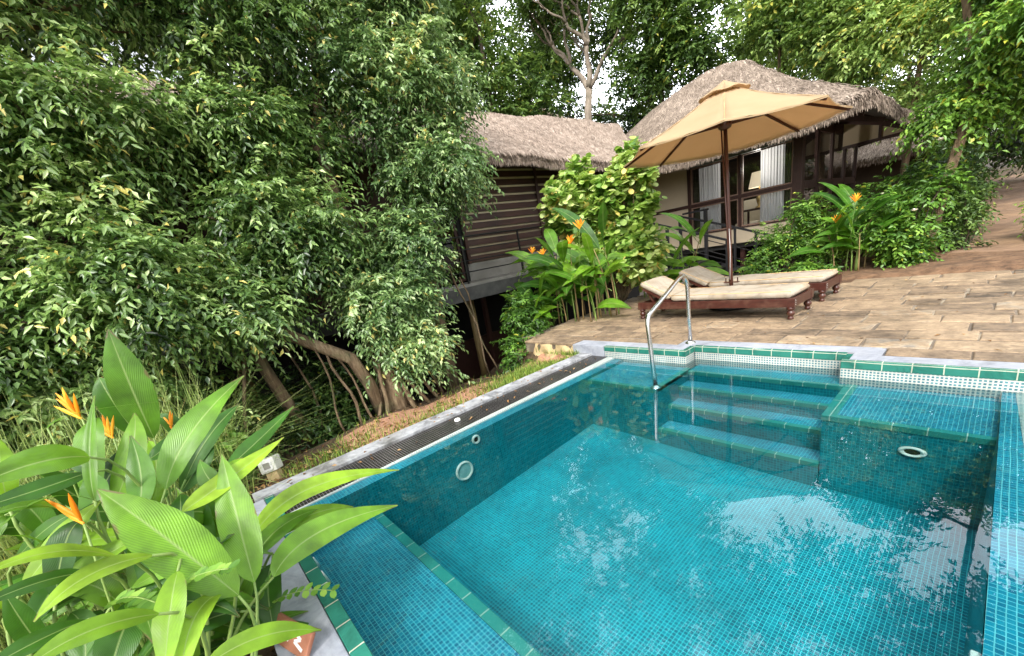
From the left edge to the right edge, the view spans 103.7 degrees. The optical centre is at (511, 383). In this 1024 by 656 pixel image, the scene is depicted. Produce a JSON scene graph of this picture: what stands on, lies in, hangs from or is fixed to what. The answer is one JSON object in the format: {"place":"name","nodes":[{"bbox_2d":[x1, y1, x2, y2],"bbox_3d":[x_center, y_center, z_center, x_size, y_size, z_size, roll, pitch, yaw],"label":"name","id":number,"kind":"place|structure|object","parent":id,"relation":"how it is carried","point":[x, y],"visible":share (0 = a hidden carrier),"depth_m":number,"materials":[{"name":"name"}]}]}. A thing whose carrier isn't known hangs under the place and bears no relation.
{"place":"outdoors","nodes":[
{"label":"outdoors","id":0,"kind":"place"},
{"bbox_2d":[0,350,389,651],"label":"wild grass","id":1,"kind":"structure","parent":0,"point":[7,542],"depth_m":2.83,"materials":[{"name":"green plant"}]},
{"bbox_2d":[1,0,964,124],"label":"sky","id":2,"kind":"structure","parent":0,"point":[602,88],"materials":[{"name":"white"}]},
{"bbox_2d":[0,150,1023,655],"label":"ground","id":3,"kind":"structure","parent":0,"point":[1006,252],"depth_m":6.07,"materials":[{"name":"soil"}]},
{"bbox_2d":[0,605,99,655],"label":"wild grass","id":4,"kind":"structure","parent":3,"relation":"on","point":[58,617],"depth_m":2.15,"materials":[{"name":"green plant"}]},
{"bbox_2d":[0,402,149,642],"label":"strap leaved plant","id":5,"kind":"object","parent":3,"relation":"on","point":[75,488],"visible":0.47,"depth_m":1.40,"materials":[{"name":"green plant"}]},
{"bbox_2d":[0,0,259,483],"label":"fig tree","id":6,"kind":"object","parent":3,"relation":"on","point":[90,291],"visible":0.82,"depth_m":3.18,"materials":[{"name":"green plant"}]},
{"bbox_2d":[0,329,263,655],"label":"heliconia plant","id":7,"kind":"object","parent":3,"relation":"on","point":[125,381],"visible":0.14,"depth_m":1.86,"materials":[{"name":"green plant"}]},
{"bbox_2d":[0,387,284,556],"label":"bush","id":8,"kind":"object","parent":3,"relation":"on","point":[224,409],"visible":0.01,"depth_m":3.40,"materials":[{"name":"green plant"}]},
{"bbox_2d":[0,454,321,655],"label":"heliconia plant","id":9,"kind":"object","parent":3,"relation":"on","point":[175,547],"visible":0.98,"depth_m":1.24,"materials":[{"name":"green plant"}]},
{"bbox_2d":[186,559,240,584],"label":"creeper","id":10,"kind":"object","parent":9,"relation":"on","point":[221,568],"visible":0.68,"depth_m":1.24,"materials":[{"name":"green plant"}]},
{"bbox_2d":[0,375,398,655],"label":"heliconia plant","id":11,"kind":"object","parent":3,"relation":"on","point":[313,528],"visible":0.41,"depth_m":1.60,"materials":[{"name":"green plant"}]},
{"bbox_2d":[103,587,157,610],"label":"creeper","id":12,"kind":"object","parent":11,"relation":"on","point":[131,597],"visible":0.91,"depth_m":1.21,"materials":[{"name":"green plant"}]},
{"bbox_2d":[170,429,257,494],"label":"bush","id":13,"kind":"object","parent":3,"relation":"on","point":[233,433],"visible":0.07,"depth_m":3.44,"materials":[{"name":"green plant"}]},
{"bbox_2d":[2,0,429,100],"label":"tree","id":14,"kind":"object","parent":3,"relation":"on","point":[139,69],"visible":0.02,"depth_m":10.01,"materials":[{"name":"green plant"}]},
{"bbox_2d":[160,360,307,458],"bbox_3d":[-3.234,0.581,4.423,1.741,1.621,1.597,-23,22,-36],"label":"bush","id":15,"kind":"object","parent":3,"relation":"on","point":[249,405],"visible":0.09,"depth_m":4.38,"materials":[{"name":"green plant"}]},
{"bbox_2d":[247,573,272,625],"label":"creeper","id":16,"kind":"object","parent":3,"relation":"on","point":[267,579],"visible":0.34,"depth_m":1.68,"materials":[{"name":"green plant"}]},
{"bbox_2d":[258,454,283,481],"bbox_3d":[-2.025,0.736,3.405,0.132,0.235,0.141,-21,6,-7],"label":"garden light","id":17,"kind":"object","parent":3,"relation":"on","point":[267,469],"visible":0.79,"depth_m":3.36,"materials":[{"name":"plastic"}]},
{"bbox_2d":[73,0,500,470],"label":"fig tree","id":18,"kind":"object","parent":3,"relation":"on","point":[260,216],"visible":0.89,"depth_m":4.09,"materials":[{"name":"green plant"}]},
{"bbox_2d":[246,348,375,459],"bbox_3d":[-2.387,0.196,5.292,1.703,1.428,1.976,-1,19,26],"label":"bush","id":19,"kind":"object","parent":3,"relation":"on","point":[342,395],"visible":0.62,"depth_m":4.87,"materials":[{"name":"green plant"}]},
{"bbox_2d":[244,362,545,650],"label":"fallen leaves","id":20,"kind":"object","parent":3,"relation":"on","point":[263,486],"visible":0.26,"depth_m":4.00,"materials":[{"name":"brown plant"}]},
{"bbox_2d":[306,0,503,400],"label":"fig tree","id":21,"kind":"object","parent":3,"relation":"on","point":[387,36],"visible":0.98,"depth_m":4.91,"materials":[{"name":"green plant"}]},
{"bbox_2d":[281,347,579,477],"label":"grass","id":22,"kind":"structure","parent":3,"relation":"on","point":[520,372],"depth_m":4.67,"materials":[{"name":"green plant"}]},
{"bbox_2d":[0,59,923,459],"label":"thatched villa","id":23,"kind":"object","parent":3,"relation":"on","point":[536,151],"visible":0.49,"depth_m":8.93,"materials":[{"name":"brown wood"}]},
{"bbox_2d":[439,201,466,285],"bbox_3d":[-1.483,-2.653,7.661,1.120,1.550,0.040,-23,22,-36],"label":"glass door","id":24,"kind":"structure","parent":23,"relation":"in","point":[455,231],"depth_m":8.01,"materials":[{"name":"glass"}]},
{"bbox_2d":[693,169,699,231],"bbox_3d":[4.794,-4.535,10.426,0.052,1.840,0.127,-23,22,-36],"label":"drape","id":25,"kind":"object","parent":23,"relation":"attached to","point":[696,192],"visible":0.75,"depth_m":10.33,"materials":[{"name":"black fabric"}]},
{"bbox_2d":[699,163,720,231],"bbox_3d":[5.012,-4.494,10.172,0.053,1.840,0.520,-23,22,-36],"label":"curtain","id":26,"kind":"object","parent":23,"relation":"attached to","point":[709,183],"visible":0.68,"depth_m":10.08,"materials":[{"name":"white fabric"}]},
{"bbox_2d":[690,156,737,204],"bbox_3d":[4.932,-4.934,9.824,0.050,0.840,1.130,-23,22,-36],"label":"window","id":27,"kind":"structure","parent":23,"relation":"in","point":[692,203],"depth_m":9.94,"materials":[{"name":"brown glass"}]},
{"bbox_2d":[691,199,737,231],"bbox_3d":[5.072,-4.163,10.067,0.050,0.640,1.130,-23,22,-36],"label":"window","id":28,"kind":"structure","parent":23,"relation":"in","point":[733,199],"depth_m":10.05,"materials":[{"name":"brown glass"}]},
{"bbox_2d":[735,198,759,225],"bbox_3d":[6.388,-4.405,10.757,0.670,0.984,0.550,-23,22,-36],"label":"armchair","id":29,"kind":"object","parent":23,"relation":"on","point":[754,214],"visible":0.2,"depth_m":10.84,"materials":[{"name":"beige fabric"}]},
{"bbox_2d":[742,207,759,226],"bbox_3d":[6.159,-3.997,10.019,0.500,0.733,0.720,-23,22,-36],"label":"side table","id":30,"kind":"object","parent":23,"relation":"on","point":[748,215],"visible":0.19,"depth_m":10.28,"materials":[{"name":"brown wood"}]},
{"bbox_2d":[749,171,760,207],"bbox_3d":[6.027,-4.723,9.790,0.470,0.810,0.470,-23,22,-36],"label":"table lamp","id":31,"kind":"object","parent":30,"relation":"on","point":[755,180],"visible":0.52,"depth_m":9.66,"materials":[{"name":"beige metal"}]},
{"bbox_2d":[742,187,791,225],"bbox_3d":[5.814,-4.027,9.206,0.050,0.640,1.020,-23,22,-36],"label":"window","id":32,"kind":"structure","parent":23,"relation":"in","point":[743,198],"depth_m":9.26,"materials":[{"name":"brown glass"}]},
{"bbox_2d":[741,140,792,193],"bbox_3d":[5.674,-4.797,8.963,0.050,0.840,1.020,-23,22,-36],"label":"window","id":33,"kind":"structure","parent":23,"relation":"in","point":[742,156],"depth_m":9.04,"materials":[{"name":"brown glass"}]},
{"bbox_2d":[760,144,784,223],"bbox_3d":[5.906,-4.339,9.131,0.053,1.860,0.482,-23,22,-36],"label":"curtain","id":34,"kind":"object","parent":23,"relation":"attached to","point":[772,171],"visible":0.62,"depth_m":9.07,"materials":[{"name":"white fabric"}]},
{"bbox_2d":[784,142,791,219],"bbox_3d":[6.121,-4.299,8.881,0.052,1.860,0.167,-23,22,-36],"label":"drape","id":35,"kind":"object","parent":23,"relation":"attached to","point":[788,167],"visible":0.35,"depth_m":8.80,"materials":[{"name":"black fabric"}]},
{"bbox_2d":[803,185,815,206],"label":"window","id":36,"kind":"structure","parent":23,"relation":"in","point":[812,186],"depth_m":9.08,"materials":[{"name":"brown wood"}]},
{"bbox_2d":[804,128,818,181],"bbox_3d":[6.514,-4.980,8.773,0.910,1.070,0.040,-23,22,-36],"label":"window","id":37,"kind":"structure","parent":23,"relation":"in","point":[817,133],"depth_m":8.97,"materials":[{"name":"brown wood"}]},
{"bbox_2d":[818,184,829,215],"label":"window","id":38,"kind":"structure","parent":23,"relation":"in","point":[822,184],"depth_m":9.96,"materials":[{"name":"brown wood"}]},
{"bbox_2d":[818,129,833,180],"bbox_3d":[7.334,-5.335,9.423,1.100,1.070,0.040,-23,22,-36],"label":"window","id":39,"kind":"structure","parent":23,"relation":"in","point":[822,130],"depth_m":9.65,"materials":[{"name":"brown wood"}]},
{"bbox_2d":[833,132,844,179],"bbox_3d":[8.224,-5.720,10.130,1.100,1.070,0.040,-23,22,-36],"label":"window","id":40,"kind":"structure","parent":23,"relation":"in","point":[838,133],"depth_m":10.43,"materials":[{"name":"brown wood"}]},
{"bbox_2d":[845,146,856,178],"bbox_3d":[9.115,-6.105,10.836,1.100,1.070,0.040,-23,22,-36],"label":"window","id":41,"kind":"structure","parent":23,"relation":"in","point":[856,146],"depth_m":11.15,"materials":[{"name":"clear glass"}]},
{"bbox_2d":[408,0,576,117],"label":"tree","id":42,"kind":"object","parent":3,"relation":"on","point":[475,34],"visible":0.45,"depth_m":14.93,"materials":[{"name":"green plant"}]},
{"bbox_2d":[489,286,558,374],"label":"bush","id":43,"kind":"object","parent":3,"relation":"on","point":[524,318],"visible":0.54,"depth_m":6.60,"materials":[{"name":"green plant"}]},
{"bbox_2d":[500,270,567,337],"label":"heliconia plant","id":44,"kind":"object","parent":3,"relation":"on","point":[552,289],"visible":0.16,"depth_m":7.04,"materials":[{"name":"green plant"}]},
{"bbox_2d":[516,246,561,326],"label":"bush","id":45,"kind":"object","parent":3,"relation":"on","point":[527,265],"visible":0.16,"depth_m":7.83,"materials":[{"name":"green plant"}]},
{"bbox_2d":[440,0,643,123],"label":"tree","id":46,"kind":"object","parent":3,"relation":"on","point":[596,33],"visible":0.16,"depth_m":25.52,"materials":[{"name":"green plant"}]},
{"bbox_2d":[533,343,572,358],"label":"sandstone block","id":47,"kind":"structure","parent":3,"relation":"on","point":[547,347],"depth_m":5.80,"materials":[{"name":"beige stone"}]},
{"bbox_2d":[536,68,653,134],"bbox_3d":[4.930,-12.128,22.228,5.024,10.425,9.727,-23,22,-36],"label":"tree","id":48,"kind":"object","parent":3,"relation":"on","point":[625,127],"visible":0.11,"depth_m":20.82,"materials":[{"name":"green plant"}]},
{"bbox_2d":[499,0,694,120],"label":"bare limbed tree","id":49,"kind":"object","parent":3,"relation":"on","point":[563,14],"visible":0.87,"depth_m":18.62,"materials":[{"name":"grey plant"}]},
{"bbox_2d":[536,136,674,301],"bbox_3d":[1.766,-2.941,7.837,2.596,2.998,1.777,-1,20,29],"label":"shrub","id":50,"kind":"object","parent":3,"relation":"on","point":[630,198],"visible":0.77,"depth_m":7.27,"materials":[{"name":"green plant"}]},
{"bbox_2d":[252,340,1023,655],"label":"swimming pool","id":51,"kind":"structure","parent":3,"relation":"in","point":[756,499],"depth_m":2.76,"materials":[{"name":"teal tile"}]},
{"bbox_2d":[276,612,315,655],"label":"terracotta sign","id":52,"kind":"object","parent":51,"relation":"on","point":[300,645],"visible":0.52,"depth_m":1.61,"materials":[{"name":"orange ceramic"}]},
{"bbox_2d":[267,582,339,610],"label":"creeper","id":53,"kind":"object","parent":51,"relation":"on","point":[323,592],"visible":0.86,"depth_m":1.73,"materials":[{"name":"green plant"}]},
{"bbox_2d":[645,274,695,388],"bbox_3d":[1.631,-0.573,4.101,0.119,0.956,1.079,6,24,42],"label":"pool handrail","id":54,"kind":"object","parent":51,"relation":"attached to","point":[655,385],"visible":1,"depth_m":3.91,"materials":[{"name":"metal"}]},
{"bbox_2d":[589,0,749,257],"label":"tree","id":55,"kind":"object","parent":3,"relation":"on","point":[683,34],"visible":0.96,"depth_m":15.21,"materials":[{"name":"green plant"}]},
{"bbox_2d":[653,208,768,275],"bbox_3d":[4.697,-3.293,9.608,0.905,1.699,2.366,-23,22,-36],"label":"railing","id":56,"kind":"object","parent":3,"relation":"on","point":[724,266],"visible":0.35,"depth_m":9.67,"materials":[{"name":"black metal"}]},
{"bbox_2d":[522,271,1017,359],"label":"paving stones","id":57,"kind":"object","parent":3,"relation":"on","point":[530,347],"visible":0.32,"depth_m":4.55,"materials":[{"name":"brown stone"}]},
{"bbox_2d":[736,254,843,275],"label":"shrub","id":58,"kind":"object","parent":3,"relation":"on","point":[808,265],"visible":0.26,"depth_m":7.14,"materials":[{"name":"green plant"}]},
{"bbox_2d":[733,190,861,274],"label":"shrub","id":59,"kind":"object","parent":3,"relation":"on","point":[778,241],"visible":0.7,"depth_m":7.53,"materials":[{"name":"green plant"}]},
{"bbox_2d":[694,0,904,84],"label":"tree","id":60,"kind":"object","parent":3,"relation":"on","point":[791,73],"visible":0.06,"depth_m":19.58,"materials":[{"name":"green plant"}]},
{"bbox_2d":[713,0,920,94],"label":"tree","id":61,"kind":"object","parent":3,"relation":"on","point":[779,24],"visible":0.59,"depth_m":12.38,"materials":[{"name":"green plant"}]},
{"bbox_2d":[785,182,917,270],"bbox_3d":[5.773,-2.714,6.895,1.263,1.578,1.717,-23,22,-36],"label":"heliconia plant","id":62,"kind":"object","parent":3,"relation":"on","point":[847,221],"visible":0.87,"depth_m":6.83,"materials":[{"name":"green plant"}]},
{"bbox_2d":[784,152,963,262],"bbox_3d":[7.052,-3.259,7.850,3.013,1.813,2.125,-8,17,8],"label":"shrub","id":63,"kind":"object","parent":3,"relation":"on","point":[912,180],"visible":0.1,"depth_m":7.54,"materials":[{"name":"green plant"}]},
{"bbox_2d":[837,137,976,269],"bbox_3d":[6.959,-2.701,6.328,2.952,2.210,1.616,-5,18,17],"label":"shrub","id":64,"kind":"object","parent":3,"relation":"on","point":[909,245],"visible":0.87,"depth_m":6.26,"materials":[{"name":"green plant"}]},
{"bbox_2d":[813,0,1009,180],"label":"tree","id":65,"kind":"object","parent":3,"relation":"on","point":[905,27],"visible":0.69,"depth_m":10.36,"materials":[{"name":"green plant"}]},
{"bbox_2d":[849,93,991,203],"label":"thatched cottage","id":66,"kind":"structure","parent":3,"relation":"on","point":[871,163],"depth_m":13.65,"materials":[{"name":"wood"}]},
{"bbox_2d":[861,2,1002,132],"bbox_3d":[19.245,-11.826,15.040,6.212,9.225,11.927,-20,20,-29],"label":"tree","id":67,"kind":"object","parent":3,"relation":"on","point":[911,64],"visible":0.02,"depth_m":16.92,"materials":[{"name":"green plant"}]},
{"bbox_2d":[897,134,997,215],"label":"shrub","id":68,"kind":"object","parent":3,"relation":"on","point":[940,151],"visible":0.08,"depth_m":8.42,"materials":[{"name":"green plant"}]},
{"bbox_2d":[882,0,1023,258],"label":"leaning tree","id":69,"kind":"object","parent":3,"relation":"on","point":[969,112],"visible":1,"depth_m":5.82,"materials":[{"name":"green plant"}]},
{"bbox_2d":[921,132,1013,253],"bbox_3d":[7.409,-2.981,6.815,2.102,2.052,1.323,-23,22,-36],"label":"shrub","id":70,"kind":"object","parent":3,"relation":"on","point":[969,212],"visible":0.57,"depth_m":6.38,"materials":[{"name":"green plant"}]},
{"bbox_2d":[914,19,1023,181],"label":"tree","id":71,"kind":"object","parent":3,"relation":"on","point":[1005,160],"visible":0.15,"depth_m":10.78,"materials":[{"name":"green plant"}]},
{"bbox_2d":[1014,201,1023,236],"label":"shrub","id":72,"kind":"object","parent":3,"relation":"on","point":[1022,209],"visible":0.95,"depth_m":6.29,"materials":[{"name":"green plant"}]},
{"bbox_2d":[525,269,1023,362],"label":"terrace","id":73,"kind":"structure","parent":0,"point":[885,309],"depth_m":4.49,"materials":[{"name":"brown stone"}]},
{"bbox_2d":[506,201,632,323],"bbox_3d":[0.965,-2.044,6.980,2.187,1.974,1.898,-1,19,26],"label":"heliconia plant","id":74,"kind":"object","parent":73,"relation":"on","point":[575,271],"visible":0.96,"depth_m":6.72,"materials":[{"name":"green plant"}]},
{"bbox_2d":[287,273,1015,483],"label":"fallen leaves","id":75,"kind":"object","parent":73,"relation":"on","point":[586,364],"visible":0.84,"depth_m":3.95,"materials":[{"name":"brown plant"}]},
{"bbox_2d":[615,213,728,297],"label":"heliconia plant","id":76,"kind":"object","parent":73,"relation":"on","point":[673,262],"visible":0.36,"depth_m":7.67,"materials":[{"name":"green plant"}]},
{"bbox_2d":[638,275,813,319],"bbox_3d":[2.820,-1.235,5.549,0.658,0.566,2.072,-23,21,-34],"label":"sun lounger","id":77,"kind":"object","parent":73,"relation":"on","point":[790,297],"visible":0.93,"depth_m":5.22,"materials":[{"name":"beige fabric"}]},
{"bbox_2d":[623,80,852,310],"bbox_3d":[2.956,-2.514,5.573,2.462,2.908,2.462,-23,22,-36],"label":"garden umbrella","id":78,"kind":"object","parent":73,"relation":"on","point":[724,118],"visible":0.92,"depth_m":5.32,"materials":[{"name":"beige fabric"}]},
{"bbox_2d":[679,265,841,301],"bbox_3d":[3.638,-1.566,6.129,0.658,0.564,2.072,-22,21,-34],"label":"sun lounger","id":79,"kind":"object","parent":73,"relation":"on","point":[821,282],"visible":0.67,"depth_m":5.76,"materials":[{"name":"beige fabric"}]}
]}

